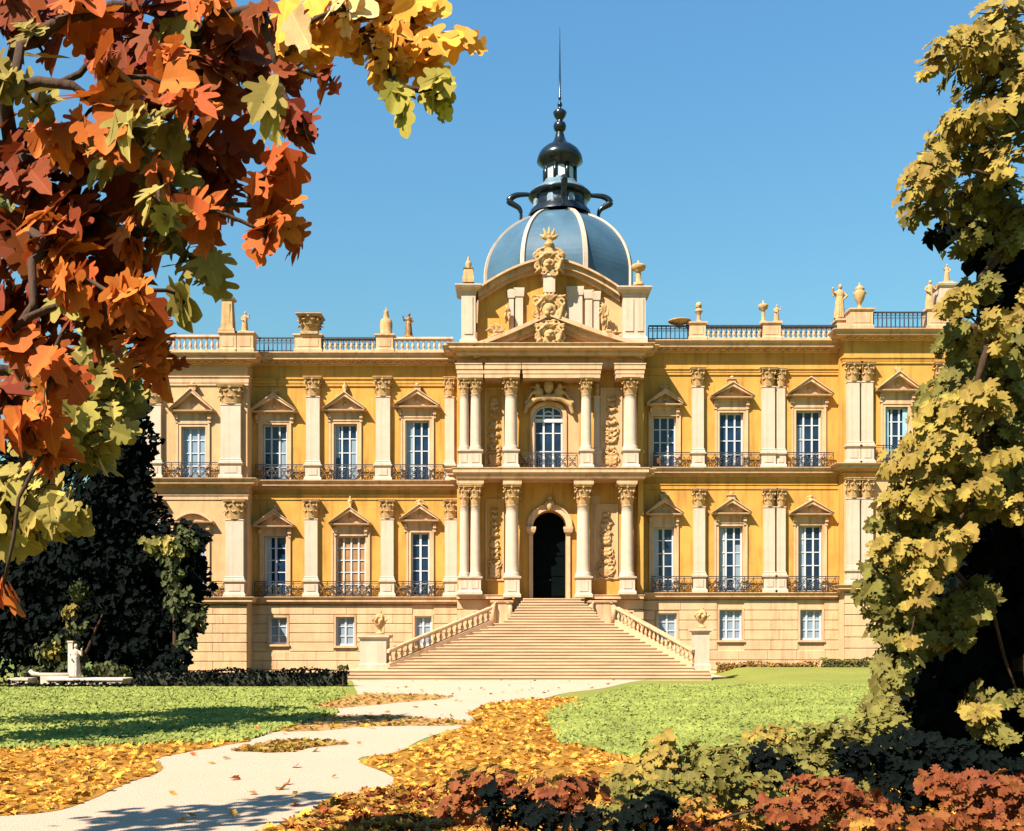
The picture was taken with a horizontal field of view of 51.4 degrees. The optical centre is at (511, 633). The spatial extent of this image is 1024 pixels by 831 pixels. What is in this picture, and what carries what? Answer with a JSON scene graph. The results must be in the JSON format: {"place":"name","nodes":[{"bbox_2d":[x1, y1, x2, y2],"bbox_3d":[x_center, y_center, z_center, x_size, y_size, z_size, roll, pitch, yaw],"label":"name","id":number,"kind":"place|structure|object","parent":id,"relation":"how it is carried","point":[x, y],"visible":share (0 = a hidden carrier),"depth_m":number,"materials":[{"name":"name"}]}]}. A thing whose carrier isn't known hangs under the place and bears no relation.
{"place":"outdoors","nodes":[
{"label":"outdoors","id":0,"kind":"place"},
{"bbox_2d":[0,642,130,673],"bbox_3d":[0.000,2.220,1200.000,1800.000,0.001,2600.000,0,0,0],"label":"ground","id":1,"kind":"structure","parent":0,"point":[87,665],"depth_m":73.22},
{"bbox_2d":[347,598,712,679],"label":"staircase","id":2,"kind":"structure","parent":1,"relation":"on","point":[553,639],"depth_m":52.28,"materials":[{"name":"stone"}]},
{"bbox_2d":[371,609,387,633],"bbox_3d":[-6.455,-0.615,51.913,0.797,1.260,0.786,0,0,0],"label":"stair urn","id":3,"kind":"object","parent":2,"relation":"on","point":[380,619],"visible":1,"depth_m":51.74,"materials":[{"name":"stone"}]},
{"bbox_2d":[694,606,709,627],"bbox_3d":[9.254,-0.838,51.912,0.796,1.082,0.779,0,0,0],"label":"stair urn","id":4,"kind":"object","parent":2,"relation":"on","point":[702,615],"visible":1,"depth_m":51.74,"materials":[{"name":"stone"}]},
{"bbox_2d":[135,37,957,672],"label":"palace","id":5,"kind":"structure","parent":1,"relation":"on","point":[555,421],"depth_m":59.70,"materials":[{"name":"yellow stone"}]},
{"bbox_2d":[183,428,204,476],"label":"window","id":6,"kind":"structure","parent":5,"relation":"in","point":[193,438],"depth_m":59.05,"materials":[{"name":"white glass"}]},
{"bbox_2d":[218,297,236,330],"bbox_3d":[-15.673,-17.708,58.700,0.865,2.309,0.865,0,0,0],"label":"roof obelisk","id":7,"kind":"object","parent":5,"relation":"on","point":[228,317],"visible":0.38,"depth_m":58.38,"materials":[{"name":"stone"}]},
{"bbox_2d":[240,311,249,330],"bbox_3d":[-14.729,-17.172,58.700,0.570,1.238,0.500,0,0,0],"label":"roof statue","id":8,"kind":"object","parent":5,"relation":"on","point":[244,318],"visible":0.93,"depth_m":58.59,"materials":[{"name":"stone"}]},
{"bbox_2d":[264,425,286,478],"bbox_3d":[-13.380,-10.220,60.229,1.360,3.160,0.082,0,0,0],"label":"window","id":9,"kind":"structure","parent":5,"relation":"in","point":[273,434],"depth_m":60.26,"materials":[{"name":"glass"}]},
{"bbox_2d":[265,536,285,594],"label":"window","id":10,"kind":"structure","parent":5,"relation":"in","point":[278,548],"depth_m":60.26,"materials":[{"name":"glass"}]},
{"bbox_2d":[270,618,286,643],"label":"window","id":11,"kind":"structure","parent":5,"relation":"in","point":[278,626],"depth_m":60.12,"materials":[{"name":"grey glass"}]},
{"bbox_2d":[295,312,325,333],"bbox_3d":[-11.361,-17.331,59.900,1.475,1.118,1.475,0,0,0],"label":"roof capital","id":12,"kind":"object","parent":5,"relation":"on","point":[310,322],"visible":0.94,"depth_m":59.40,"materials":[{"name":"stone"}]},
{"bbox_2d":[336,617,353,645],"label":"window","id":13,"kind":"structure","parent":5,"relation":"in","point":[344,625],"depth_m":60.12,"materials":[{"name":"white glass"}]},
{"bbox_2d":[334,425,356,478],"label":"window","id":14,"kind":"structure","parent":5,"relation":"in","point":[348,433],"depth_m":60.26,"materials":[{"name":"glass"}]},
{"bbox_2d":[336,536,365,594],"bbox_3d":[-9.100,-3.820,60.229,1.680,3.400,0.082,0,0,0],"label":"window","id":15,"kind":"structure","parent":5,"relation":"in","point":[350,550],"depth_m":60.26,"materials":[{"name":"orange glass"}]},
{"bbox_2d":[380,307,392,332],"bbox_3d":[-7.088,-17.591,59.900,0.759,1.637,0.740,0,0,0],"label":"roof urn","id":16,"kind":"object","parent":5,"relation":"on","point":[386,324],"visible":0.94,"depth_m":59.64,"materials":[{"name":"stone"}]},
{"bbox_2d":[402,313,413,336],"bbox_3d":[-5.847,-17.347,59.895,0.642,1.468,0.510,0,0,0],"label":"roof statue","id":17,"kind":"object","parent":5,"relation":"on","point":[409,320],"visible":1,"depth_m":59.76,"materials":[{"name":"stone"}]},
{"bbox_2d":[406,421,428,478],"bbox_3d":[-5.340,-10.340,60.229,1.360,3.400,0.082,0,0,0],"label":"window","id":18,"kind":"structure","parent":5,"relation":"in","point":[420,436],"depth_m":60.26,"materials":[{"name":"glass"}]},
{"bbox_2d":[411,533,428,594],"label":"window","id":19,"kind":"structure","parent":5,"relation":"in","point":[419,541],"depth_m":60.26,"materials":[{"name":"glass"}]},
{"bbox_2d":[415,616,431,645],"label":"window","id":20,"kind":"structure","parent":5,"relation":"in","point":[423,624],"depth_m":60.12,"materials":[{"name":"white glass"}]},
{"bbox_2d":[462,256,473,282],"bbox_3d":[-2.409,-20.112,58.750,0.634,1.528,0.635,0,0,0],"label":"roof finial","id":21,"kind":"object","parent":5,"relation":"on","point":[468,276],"visible":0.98,"depth_m":58.48,"materials":[{"name":"stone"}]},
{"bbox_2d":[534,406,562,466],"bbox_3d":[2.040,-10.973,59.630,1.585,3.565,0.120,0,0,0],"label":"window","id":22,"kind":"structure","parent":5,"relation":"in","point":[548,420],"depth_m":59.67,"materials":[{"name":"white paint"}]},
{"bbox_2d":[533,513,564,597],"bbox_3d":[2.100,-4.417,60.411,2.062,4.952,0.218,0,0,0],"label":"door","id":23,"kind":"structure","parent":5,"relation":"in","point":[549,535],"depth_m":60.37,"materials":[{"name":"black wood"}]},
{"bbox_2d":[631,260,645,285],"bbox_3d":[6.991,-19.936,58.750,0.818,1.410,0.819,0,0,0],"label":"urn","id":24,"kind":"object","parent":5,"relation":"on","point":[638,267],"visible":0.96,"depth_m":58.58,"materials":[{"name":"stone"}]},
{"bbox_2d":[654,528,672,590],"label":"window","id":25,"kind":"structure","parent":5,"relation":"in","point":[665,540],"depth_m":60.26,"materials":[{"name":"glass"}]},
{"bbox_2d":[653,417,675,466],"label":"window","id":26,"kind":"structure","parent":5,"relation":"in","point":[664,428],"depth_m":60.26,"materials":[{"name":"white paint"}]},
{"bbox_2d":[658,613,675,638],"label":"window","id":27,"kind":"structure","parent":5,"relation":"in","point":[666,621],"depth_m":60.12,"materials":[{"name":"white glass"}]},
{"bbox_2d":[668,317,690,327],"bbox_3d":[9.444,-17.551,59.900,1.342,0.519,1.342,0,0,0],"label":"roof dish","id":28,"kind":"object","parent":5,"relation":"on","point":[679,321],"visible":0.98,"depth_m":59.61,"materials":[{"name":"stone"}]},
{"bbox_2d":[695,302,702,320],"bbox_3d":[10.522,-18.072,59.900,0.471,1.242,0.471,0,0,0],"label":"roof bust","id":29,"kind":"object","parent":5,"relation":"on","point":[698,311],"visible":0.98,"depth_m":59.79,"materials":[{"name":"stone"}]},
{"bbox_2d":[719,610,740,639],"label":"window","id":30,"kind":"structure","parent":5,"relation":"in","point":[729,620],"depth_m":60.12,"materials":[{"name":"white glass"}]},
{"bbox_2d":[719,526,741,590],"bbox_3d":[12.340,-4.220,60.229,1.360,3.720,0.082,0,0,0],"label":"window","id":31,"kind":"structure","parent":5,"relation":"in","point":[733,534],"depth_m":60.21,"materials":[{"name":"glass"}]},
{"bbox_2d":[719,413,742,466],"bbox_3d":[12.380,-10.920,60.229,1.360,3.120,0.082,0,0,0],"label":"window","id":32,"kind":"structure","parent":5,"relation":"in","point":[730,424],"depth_m":60.26,"materials":[{"name":"white paint"}]},
{"bbox_2d":[758,300,767,323],"bbox_3d":[14.156,-18.130,59.900,0.569,1.358,0.569,0,0,0],"label":"roof vase","id":33,"kind":"object","parent":5,"relation":"on","point":[763,307],"visible":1,"depth_m":59.79,"materials":[{"name":"stone"}]},
{"bbox_2d":[773,305,781,320],"bbox_3d":[14.915,-18.000,59.900,0.560,1.098,0.500,0,0,0],"label":"roof statue","id":34,"kind":"object","parent":5,"relation":"on","point":[776,314],"visible":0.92,"depth_m":59.80,"materials":[{"name":"stone"}]},
{"bbox_2d":[796,411,819,466],"bbox_3d":[16.740,-10.980,60.229,1.440,3.240,0.082,0,0,0],"label":"window","id":35,"kind":"structure","parent":5,"relation":"in","point":[809,421],"depth_m":60.26,"materials":[{"name":"white paint"}]},
{"bbox_2d":[798,526,820,590],"bbox_3d":[16.820,-4.240,60.229,1.360,3.760,0.082,0,0,0],"label":"window","id":36,"kind":"structure","parent":5,"relation":"in","point":[812,534],"depth_m":60.26,"materials":[{"name":"glass"}]},
{"bbox_2d":[800,610,820,639],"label":"window","id":37,"kind":"structure","parent":5,"relation":"in","point":[810,620],"depth_m":60.12,"materials":[{"name":"white glass"}]},
{"bbox_2d":[832,284,847,319],"bbox_3d":[18.420,-18.653,59.830,0.943,2.084,0.644,0,0,0],"label":"roof statue","id":38,"kind":"object","parent":5,"relation":"on","point":[839,295],"visible":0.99,"depth_m":59.71,"materials":[{"name":"stone"}]},
{"bbox_2d":[853,282,866,307],"bbox_3d":[19.195,-18.628,58.700,0.618,1.565,0.618,0,0,-43],"label":"roof urn","id":39,"kind":"object","parent":5,"relation":"on","point":[859,293],"visible":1,"depth_m":58.52,"materials":[{"name":"stone"}]},
{"bbox_2d":[889,408,901,461],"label":"window","id":40,"kind":"structure","parent":5,"relation":"in","point":[895,414],"depth_m":59.15,"materials":[{"name":"white paint"}]},
{"bbox_2d":[924,280,937,309],"bbox_3d":[23.109,-18.685,58.671,0.748,1.681,0.559,0,0,0],"label":"roof statue","id":41,"kind":"object","parent":5,"relation":"on","point":[929,302],"visible":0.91,"depth_m":58.54,"materials":[{"name":"stone"}]},
{"bbox_2d":[943,264,953,281],"bbox_3d":[24.049,-19.885,58.800,0.560,1.119,0.500,0,0,0],"label":"roof statue","id":42,"kind":"object","parent":5,"relation":"on","point":[946,269],"visible":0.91,"depth_m":58.69,"materials":[{"name":"stone"}]},
{"bbox_2d":[0,686,347,748],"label":"grass","id":43,"kind":"structure","parent":0,"point":[113,720],"depth_m":28.67,"materials":[{"name":"green plant"}]},
{"bbox_2d":[0,674,723,830],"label":"path","id":44,"kind":"structure","parent":0,"point":[210,795],"depth_m":16.50,"materials":[{"name":"beige concrete"}]},
{"bbox_2d":[234,740,344,751],"bbox_3d":[-4.397,2.196,20.747,1.639,0.001,2.242,0,0,27],"label":"leaf drift","id":45,"kind":"object","parent":44,"relation":"on","point":[327,744],"visible":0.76,"depth_m":20.89,"materials":[{"name":"orange plant"}]},
{"bbox_2d":[230,692,483,752],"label":"drifted leaves","id":46,"kind":"object","parent":44,"relation":"on","point":[283,745],"visible":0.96,"depth_m":25.54,"materials":[{"name":"orange plant"}]},
{"bbox_2d":[279,715,471,730],"bbox_3d":[-3.036,2.196,26.306,4.992,0.001,4.810,0,0,0],"label":"leaf drift","id":47,"kind":"object","parent":44,"relation":"on","point":[341,722],"visible":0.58,"depth_m":26.31,"materials":[{"name":"orange plant"}]},
{"bbox_2d":[319,693,452,707],"bbox_3d":[-4.678,2.196,35.131,3.982,0.001,7.810,0,0,19],"label":"leaf drift","id":48,"kind":"object","parent":44,"relation":"on","point":[419,697],"visible":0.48,"depth_m":35.51,"materials":[{"name":"orange plant"}]},
{"bbox_2d":[17,679,787,820],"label":"stray leaves","id":49,"kind":"object","parent":44,"relation":"on","point":[234,812],"visible":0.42,"depth_m":16.04,"materials":[{"name":"orange plant"}]},
{"bbox_2d":[0,674,1023,782],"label":"lawn","id":50,"kind":"structure","parent":0,"point":[350,688],"depth_m":44.51,"materials":[{"name":"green plant"}]},
{"bbox_2d":[0,194,15,290],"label":"lime tree","id":51,"kind":"object","parent":50,"relation":"on","point":[4,203],"visible":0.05,"depth_m":20.05,"materials":[{"name":"green plant"}]},
{"bbox_2d":[17,664,51,683],"bbox_3d":[-20.668,1.756,46.017,1.472,0.926,1.240,0,0,0],"label":"bush","id":52,"kind":"object","parent":50,"relation":"on","point":[38,668],"visible":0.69,"depth_m":45.79,"materials":[{"name":"green plant"}]},
{"bbox_2d":[29,577,103,674],"bbox_3d":[-19.212,-0.100,46.020,3.259,4.738,1.233,0,0,0],"label":"holly tree","id":53,"kind":"object","parent":50,"relation":"on","point":[53,650],"visible":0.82,"depth_m":45.84,"materials":[{"name":"green plant"}]},
{"bbox_2d":[0,679,133,686],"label":"hedge","id":54,"kind":"object","parent":50,"relation":"on","point":[53,684],"visible":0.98,"depth_m":44.06,"materials":[{"name":"plant"}]},
{"bbox_2d":[7,641,132,683],"bbox_3d":[-18.778,1.276,45.250,4.861,1.949,1.220,0,0,0],"label":"garden statue","id":55,"kind":"object","parent":50,"relation":"on","point":[74,669],"visible":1,"depth_m":45.09,"materials":[{"name":"white stone"}]},
{"bbox_2d":[0,327,151,564],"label":"linden tree","id":56,"kind":"object","parent":50,"relation":"on","point":[100,429],"visible":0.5,"depth_m":8.85,"materials":[{"name":"green plant"}]},
{"bbox_2d":[80,665,103,676],"bbox_3d":[-18.230,1.795,45.988,0.953,0.855,1.260,0,0,0],"label":"bush","id":57,"kind":"object","parent":50,"relation":"on","point":[91,673],"visible":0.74,"depth_m":45.72,"materials":[{"name":"green plant"}]},
{"bbox_2d":[82,660,132,676],"bbox_3d":[-17.385,1.674,46.049,1.922,1.097,1.494,0,0,23],"label":"bush","id":58,"kind":"object","parent":50,"relation":"on","point":[99,669],"visible":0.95,"depth_m":45.75,"materials":[{"name":"green plant"}]},
{"bbox_2d":[0,347,218,682],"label":"yew tree","id":59,"kind":"object","parent":50,"relation":"on","point":[115,566],"visible":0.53,"depth_m":46.57,"materials":[{"name":"green plant"}]},
{"bbox_2d":[0,741,249,814],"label":"leaf litter","id":60,"kind":"object","parent":50,"relation":"on","point":[96,792],"visible":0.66,"depth_m":16.81,"materials":[{"name":"orange plant"}]},
{"bbox_2d":[0,0,341,617],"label":"maple tree","id":61,"kind":"object","parent":50,"relation":"on","point":[182,62],"visible":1,"depth_m":4.71,"materials":[{"name":"brown plant"}]},
{"bbox_2d":[138,525,211,671],"bbox_3d":[-14.652,-1.256,46.161,3.050,6.930,1.865,0,0,0],"label":"laurel tree","id":62,"kind":"object","parent":50,"relation":"on","point":[173,573],"visible":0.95,"depth_m":45.78,"materials":[{"name":"green plant"}]},
{"bbox_2d":[132,666,350,686],"bbox_3d":[-11.371,1.816,44.846,9.077,0.912,0.853,0,0,0],"label":"hedge","id":63,"kind":"object","parent":50,"relation":"on","point":[241,677],"visible":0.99,"depth_m":44.56,"materials":[{"name":"plant"}]},
{"bbox_2d":[337,664,348,686],"bbox_3d":[-7.048,1.719,44.276,0.546,0.984,0.520,0,0,0],"label":"plant","id":64,"kind":"object","parent":50,"relation":"on","point":[341,667],"visible":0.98,"depth_m":44.23,"materials":[{"name":"green plant"}]},
{"bbox_2d":[263,0,487,138],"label":"oak tree","id":65,"kind":"object","parent":50,"relation":"on","point":[398,43],"visible":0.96,"depth_m":5.43,"materials":[{"name":"yellow plant"}]},
{"bbox_2d":[0,696,1022,830],"bbox_3d":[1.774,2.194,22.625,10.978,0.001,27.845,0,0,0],"label":"leaf litter","id":66,"kind":"object","parent":50,"relation":"on","point":[523,752],"visible":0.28,"depth_m":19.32,"materials":[{"name":"orange plant"}]},
{"bbox_2d":[434,763,563,830],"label":"shrub","id":67,"kind":"object","parent":66,"relation":"on","point":[459,783],"visible":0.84,"depth_m":10.45,"materials":[{"name":"brown plant"}]},
{"bbox_2d":[532,773,610,830],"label":"shrub","id":68,"kind":"object","parent":66,"relation":"on","point":[582,786],"visible":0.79,"depth_m":10.26,"materials":[{"name":"brown plant"}]},
{"bbox_2d":[469,779,678,830],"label":"shrub","id":69,"kind":"object","parent":66,"relation":"on","point":[531,815],"visible":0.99,"depth_m":9.81,"materials":[{"name":"green plant"}]},
{"bbox_2d":[283,775,1023,830],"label":"brown leaves","id":70,"kind":"object","parent":66,"relation":"on","point":[406,799],"visible":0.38,"depth_m":12.61,"materials":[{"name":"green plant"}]},
{"bbox_2d":[596,727,751,830],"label":"shrub","id":71,"kind":"object","parent":66,"relation":"on","point":[655,771],"visible":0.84,"depth_m":10.57,"materials":[{"name":"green plant"}]},
{"bbox_2d":[745,741,813,830],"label":"shrub","id":72,"kind":"object","parent":66,"relation":"on","point":[760,759],"visible":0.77,"depth_m":10.99,"materials":[{"name":"green plant"}]},
{"bbox_2d":[697,723,869,830],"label":"shrub","id":73,"kind":"object","parent":66,"relation":"on","point":[782,744],"visible":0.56,"depth_m":11.23,"materials":[{"name":"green plant"}]},
{"bbox_2d":[672,773,904,830],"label":"shrub","id":74,"kind":"object","parent":66,"relation":"on","point":[811,813],"visible":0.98,"depth_m":9.78,"materials":[{"name":"brown plant"}]},
{"bbox_2d":[780,707,913,817],"bbox_3d":[3.604,1.537,11.643,1.527,1.402,2.060,0,0,21],"label":"shrub","id":75,"kind":"object","parent":66,"relation":"on","point":[819,763],"visible":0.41,"depth_m":11.75,"materials":[{"name":"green plant"}]},
{"bbox_2d":[823,724,1023,818],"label":"shrub","id":76,"kind":"object","parent":66,"relation":"on","point":[895,763],"visible":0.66,"depth_m":10.69,"materials":[{"name":"green plant"}]},
{"bbox_2d":[850,0,1023,803],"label":"plane tree","id":77,"kind":"object","parent":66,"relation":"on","point":[928,525],"visible":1,"depth_m":12.57,"materials":[{"name":"yellow plant"}]},
{"bbox_2d":[888,764,1023,830],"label":"shrub","id":78,"kind":"object","parent":66,"relation":"on","point":[958,790],"visible":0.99,"depth_m":9.71,"materials":[{"name":"brown plant"}]},
{"bbox_2d":[545,683,880,759],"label":"grass","id":79,"kind":"structure","parent":50,"relation":"on","point":[626,721],"depth_m":28.91,"materials":[{"name":"green plant"}]},
{"bbox_2d":[715,660,819,673],"bbox_3d":[13.908,1.853,57.845,5.766,0.849,0.649,0,0,0],"label":"hedge","id":80,"kind":"object","parent":50,"relation":"on","point":[723,667],"visible":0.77,"depth_m":57.67,"materials":[{"name":"plant"}]},
{"bbox_2d":[820,657,876,666],"bbox_3d":[19.918,1.740,57.491,6.618,1.063,0.773,0,0,0],"label":"hedge","id":81,"kind":"object","parent":50,"relation":"on","point":[862,662],"visible":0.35,"depth_m":57.26,"materials":[{"name":"plant"}]},
{"bbox_2d":[857,181,1023,776],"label":"cypress tree","id":82,"kind":"object","parent":50,"relation":"on","point":[940,683],"visible":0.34,"depth_m":14.59,"materials":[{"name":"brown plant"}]},
{"bbox_2d":[0,0,1023,496],"label":"sky","id":83,"kind":"structure","parent":0,"point":[746,153],"materials":[{"name":"blue"}]},
{"bbox_2d":[711,667,871,687],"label":"lawn bank","id":84,"kind":"structure","parent":0,"point":[808,675],"depth_m":51.10,"materials":[{"name":"green plant"}]}
]}

